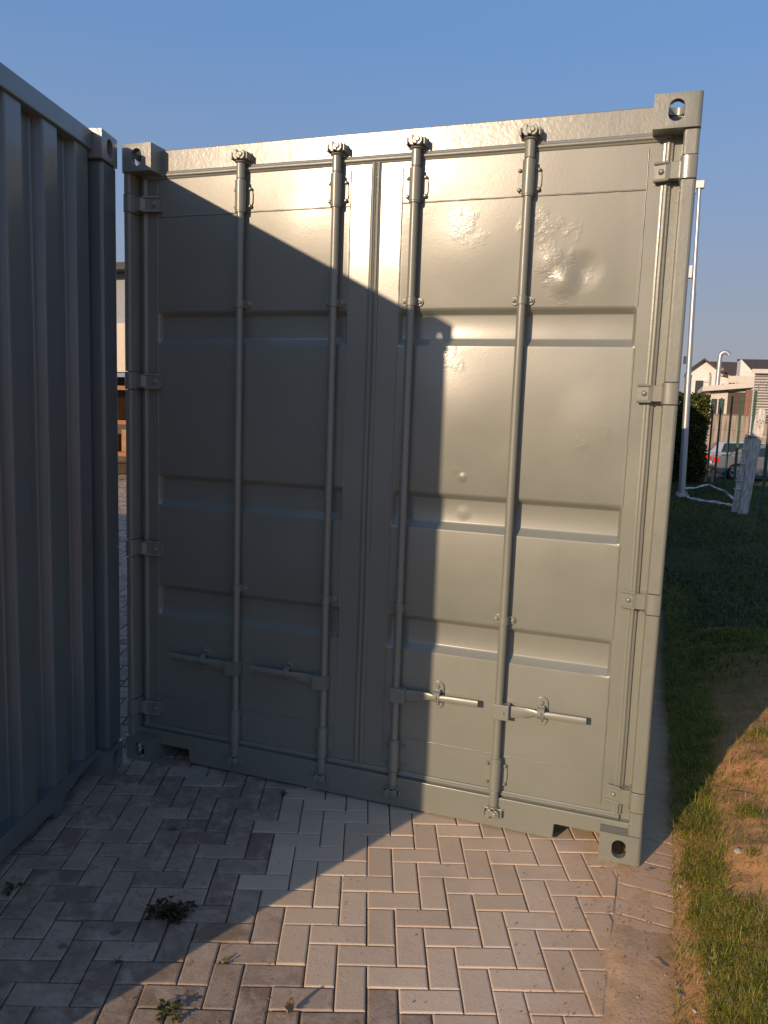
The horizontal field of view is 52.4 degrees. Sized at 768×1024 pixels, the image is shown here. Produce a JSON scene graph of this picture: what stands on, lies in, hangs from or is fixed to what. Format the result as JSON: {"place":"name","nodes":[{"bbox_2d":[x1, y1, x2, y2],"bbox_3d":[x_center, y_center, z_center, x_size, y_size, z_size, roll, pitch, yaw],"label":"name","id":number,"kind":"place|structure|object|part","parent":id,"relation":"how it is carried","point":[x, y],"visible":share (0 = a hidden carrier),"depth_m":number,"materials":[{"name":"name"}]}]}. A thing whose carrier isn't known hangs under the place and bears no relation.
{"place":"outdoors","nodes":[
{"label":"outdoors","id":0,"kind":"place"},
{"bbox_2d":[116,262,127,461],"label":"warehouse","id":1,"kind":"structure","parent":0,"point":[120,277],"depth_m":18.78,"materials":[{"name":"white paint"}]},
{"bbox_2d":[0,474,674,1023],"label":"paving","id":2,"kind":"structure","parent":0,"point":[370,850],"depth_m":2.78,"materials":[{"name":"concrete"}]},
{"bbox_2d":[1,882,24,895],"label":"weed","id":3,"kind":"object","parent":2,"relation":"on","point":[10,886],"visible":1,"depth_m":2.80,"materials":[{"name":"green plant"}]},
{"bbox_2d":[0,62,122,862],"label":"shipping container","id":4,"kind":"object","parent":2,"relation":"on","point":[60,730],"visible":1,"depth_m":3.20,"materials":[{"name":"metal"}]},
{"bbox_2d":[117,386,127,455],"bbox_3d":[-5.912,-1.821,17.671,2.500,2.150,0.800,5,8,19],"label":"storage rack","id":5,"kind":"object","parent":2,"relation":"on","point":[121,388],"visible":0.06,"depth_m":17.18,"materials":[{"name":"orange paint"}]},
{"bbox_2d":[118,433,121,450],"bbox_3d":[-6.203,-1.600,17.800,0.420,0.378,0.560,5,8,19],"label":"cardboard box","id":6,"kind":"object","parent":5,"relation":"on","point":[119,441],"visible":0.09,"depth_m":17.74,"materials":[{"name":"brown cardboard"}]},
{"bbox_2d":[117,397,125,419],"bbox_3d":[-6.130,-2.348,17.686,0.550,0.495,0.560,5,8,19],"label":"cardboard box","id":7,"kind":"object","parent":5,"relation":"on","point":[121,408],"visible":0.09,"depth_m":17.54,"materials":[{"name":"brown cardboard"}]},
{"bbox_2d":[121,429,125,451],"bbox_3d":[-5.495,-1.602,17.547,0.550,0.495,0.560,5,8,19],"label":"cardboard box","id":8,"kind":"object","parent":5,"relation":"on","point":[123,432],"visible":0.2,"depth_m":17.35,"materials":[{"name":"brown cardboard"}]},
{"bbox_2d":[151,998,183,1023],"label":"weed","id":9,"kind":"object","parent":2,"relation":"on","point":[161,1006],"visible":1,"depth_m":2.26,"materials":[{"name":"green plant"}]},
{"bbox_2d":[143,895,197,924],"bbox_3d":[-0.739,1.376,2.688,0.178,0.047,0.145,5,8,19],"label":"weed","id":10,"kind":"object","parent":2,"relation":"on","point":[169,911],"visible":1,"depth_m":2.69,"materials":[{"name":"green plant"}]},
{"bbox_2d":[218,956,228,964],"bbox_3d":[-0.507,1.426,2.474,0.036,0.018,0.037,2,7,-1],"label":"weed","id":11,"kind":"object","parent":2,"relation":"on","point":[225,962],"visible":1,"depth_m":2.47,"materials":[{"name":"green plant"}]},
{"bbox_2d":[284,997,293,1013],"bbox_3d":[-0.277,1.439,2.275,0.026,0.031,0.040,3,7,7],"label":"fallen leaf","id":12,"kind":"object","parent":2,"relation":"on","point":[289,1005],"visible":1,"depth_m":2.28,"materials":[{"name":"brown plant"}]},
{"bbox_2d":[4,768,705,1023],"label":"grit","id":13,"kind":"object","parent":2,"relation":"on","point":[469,919],"visible":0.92,"depth_m":2.68,"materials":[{"name":"gravel"}]},
{"bbox_2d":[122,90,703,866],"bbox_3d":[1.949,-0.794,8.999,2.438,2.896,12.190,5,8,19],"label":"shipping container","id":14,"kind":"object","parent":2,"relation":"on","point":[400,420],"visible":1,"depth_m":3.30,"materials":[{"name":"metal"}]},
{"bbox_2d":[123,141,376,782],"bbox_3d":[-0.642,-0.180,3.567,1.203,2.797,0.136,5,8,19],"label":"container door","id":15,"kind":"structure","parent":14,"relation":"in","point":[258,279],"depth_m":3.55,"materials":[{"name":"paint"}]},
{"bbox_2d":[357,124,697,818],"bbox_3d":[0.505,-0.088,3.168,1.234,2.797,0.136,5,8,19],"label":"container door","id":16,"kind":"structure","parent":14,"relation":"in","point":[517,288],"depth_m":3.16,"materials":[{"name":"paint"}]},
{"bbox_2d":[0,461,767,1023],"bbox_3d":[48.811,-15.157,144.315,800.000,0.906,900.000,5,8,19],"label":"ground","id":17,"kind":"structure","parent":0,"point":[640,975],"depth_m":3.17,"materials":[{"name":"soil"}]},
{"bbox_2d":[678,992,684,998],"bbox_3d":[0.907,1.475,2.379,0.025,0.013,0.027,3,7,5],"label":"stone","id":18,"kind":"object","parent":17,"relation":"on","point":[680,995],"visible":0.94,"depth_m":2.37,"materials":[{"name":"grey stone"}]},
{"bbox_2d":[676,180,704,496],"bbox_3d":[6.978,-3.847,17.755,0.451,7.080,0.273,5,8,19],"label":"steel pole","id":19,"kind":"object","parent":17,"relation":"on","point":[700,185],"visible":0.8,"depth_m":17.76,"materials":[{"name":"white metal"}]},
{"bbox_2d":[672,391,713,482],"bbox_3d":[8.243,-2.317,23.454,2.882,2.649,3.080,5,8,19],"label":"hedge","id":20,"kind":"object","parent":17,"relation":"on","point":[700,416],"visible":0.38,"depth_m":21.92,"materials":[{"name":"green plant"}]},
{"bbox_2d":[702,461,707,482],"bbox_3d":[9.268,-1.151,22.588,0.184,0.670,0.124,5,8,19],"label":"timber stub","id":21,"kind":"object","parent":17,"relation":"on","point":[706,467],"visible":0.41,"depth_m":22.53,"materials":[{"name":"grey wood"}]},
{"bbox_2d":[685,491,731,506],"bbox_3d":[6.939,-0.265,16.712,0.209,0.147,2.500,1,7,-4],"label":"barrier tape","id":22,"kind":"object","parent":17,"relation":"on","point":[716,502],"visible":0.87,"depth_m":16.70,"materials":[{"name":"white plastic"}]},
{"bbox_2d":[651,584,767,1023],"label":"bank grass","id":23,"kind":"structure","parent":17,"relation":"on","point":[682,713],"depth_m":3.29,"materials":[{"name":"green plant"}]},
{"bbox_2d":[685,484,733,498],"bbox_3d":[7.596,-0.441,18.245,0.971,0.155,5.556,4,8,14],"label":"barrier tape","id":24,"kind":"object","parent":17,"relation":"on","point":[724,491],"visible":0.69,"depth_m":19.87,"materials":[{"name":"white plastic"}]},
{"bbox_2d":[710,470,713,482],"bbox_3d":[9.475,-1.005,22.531,0.094,0.410,0.124,5,8,19],"label":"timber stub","id":25,"kind":"object","parent":17,"relation":"on","point":[712,474],"visible":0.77,"depth_m":22.48,"materials":[{"name":"grey wood"}]},
{"bbox_2d":[707,391,767,517],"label":"wire fence","id":26,"kind":"object","parent":17,"relation":"on","point":[765,473],"visible":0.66,"depth_m":18.91,"materials":[{"name":"green metal"}]},
{"bbox_2d":[734,848,741,853],"bbox_3d":[1.370,1.312,3.018,0.037,0.022,0.029,-3,9,-32],"label":"stone","id":27,"kind":"object","parent":17,"relation":"on","point":[737,850],"visible":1,"depth_m":3.01,"materials":[{"name":"white stone"}]},
{"bbox_2d":[731,408,765,513],"bbox_3d":[7.030,-0.963,15.002,0.496,2.050,0.180,5,8,19],"label":"timber post","id":28,"kind":"object","parent":17,"relation":"on","point":[752,444],"visible":0.98,"depth_m":14.98,"materials":[{"name":"grey wood"}]},
{"bbox_2d":[0,0,767,392],"label":"sky","id":29,"kind":"structure","parent":0,"point":[168,74],"materials":[{"name":"blue"}]},
{"bbox_2d":[684,358,736,405],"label":"house","id":30,"kind":"structure","parent":0,"point":[703,372],"depth_m":85.77,"materials":[{"name":"white paint"}]},
{"bbox_2d":[695,380,708,392],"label":"window","id":31,"kind":"structure","parent":30,"relation":"in","point":[698,384],"depth_m":85.95,"materials":[{"name":"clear glass"}]},
{"bbox_2d":[661,478,767,698],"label":"lawn grass","id":32,"kind":"structure","parent":0,"point":[732,549],"depth_m":9.14,"materials":[{"name":"green plant"}]},
{"bbox_2d":[698,382,756,414],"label":"flat roofed shed","id":33,"kind":"structure","parent":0,"point":[727,392],"depth_m":39.52,"materials":[{"name":"white paint"}]},
{"bbox_2d":[710,398,716,413],"bbox_3d":[16.812,-5.253,39.860,0.310,1.150,0.060,5,8,19],"label":"window","id":34,"kind":"structure","parent":33,"relation":"in","point":[713,400],"depth_m":39.80,"materials":[{"name":"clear glass"}]},
{"bbox_2d":[717,398,724,413],"bbox_3d":[17.133,-5.227,39.749,0.310,1.150,0.060,5,8,19],"label":"window","id":35,"kind":"structure","parent":33,"relation":"in","point":[718,408],"depth_m":39.71,"materials":[{"name":"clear glass"}]},
{"bbox_2d":[715,350,730,392],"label":"flue pipe","id":36,"kind":"object","parent":33,"relation":"on","point":[719,364],"visible":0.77,"depth_m":40.88,"materials":[{"name":"metal"}]},
{"bbox_2d":[705,414,767,469],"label":"boundary wall","id":37,"kind":"structure","parent":0,"point":[744,427],"depth_m":37.46,"materials":[{"name":"concrete"}]},
{"bbox_2d":[708,471,767,482],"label":"street","id":38,"kind":"structure","parent":0,"point":[721,476],"depth_m":33.21,"materials":[{"name":"grey asphalt"}]},
{"bbox_2d":[705,440,765,473],"bbox_3d":[16.796,-2.445,35.452,4.392,1.530,1.788,4,8,17],"label":"parked car","id":39,"kind":"object","parent":38,"relation":"on","point":[722,447],"visible":0.03,"depth_m":35.11,"materials":[{"name":"grey paint"}]},
{"bbox_3d":[16.347,-2.841,34.798,2.420,0.432,0.145,4,8,17],"label":"side window","id":40,"kind":"part","parent":39,"relation":"part of","materials":[{"name":"black glass"}]},
{"bbox_2d":[709,445,767,479],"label":"parked car","id":41,"kind":"object","parent":38,"relation":"on","point":[730,464],"visible":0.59,"depth_m":31.81,"materials":[{"name":"silver metal"}]},
{"bbox_3d":[15.632,-2.382,31.468,2.230,0.352,0.120,4,8,15],"label":"side window","id":42,"kind":"part","parent":41,"relation":"part of","materials":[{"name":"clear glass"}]},
{"bbox_2d":[749,375,767,434],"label":"louvred screen","id":43,"kind":"object","parent":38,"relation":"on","point":[761,377],"visible":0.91,"depth_m":35.87,"materials":[{"name":"metal"}]},
{"bbox_2d":[722,375,767,413],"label":"terrace","id":44,"kind":"structure","parent":0,"point":[740,379],"depth_m":52.36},
{"bbox_2d":[736,359,767,383],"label":"house","id":45,"kind":"structure","parent":0,"point":[749,367],"depth_m":69.80,"materials":[{"name":"white paint"}]}
]}

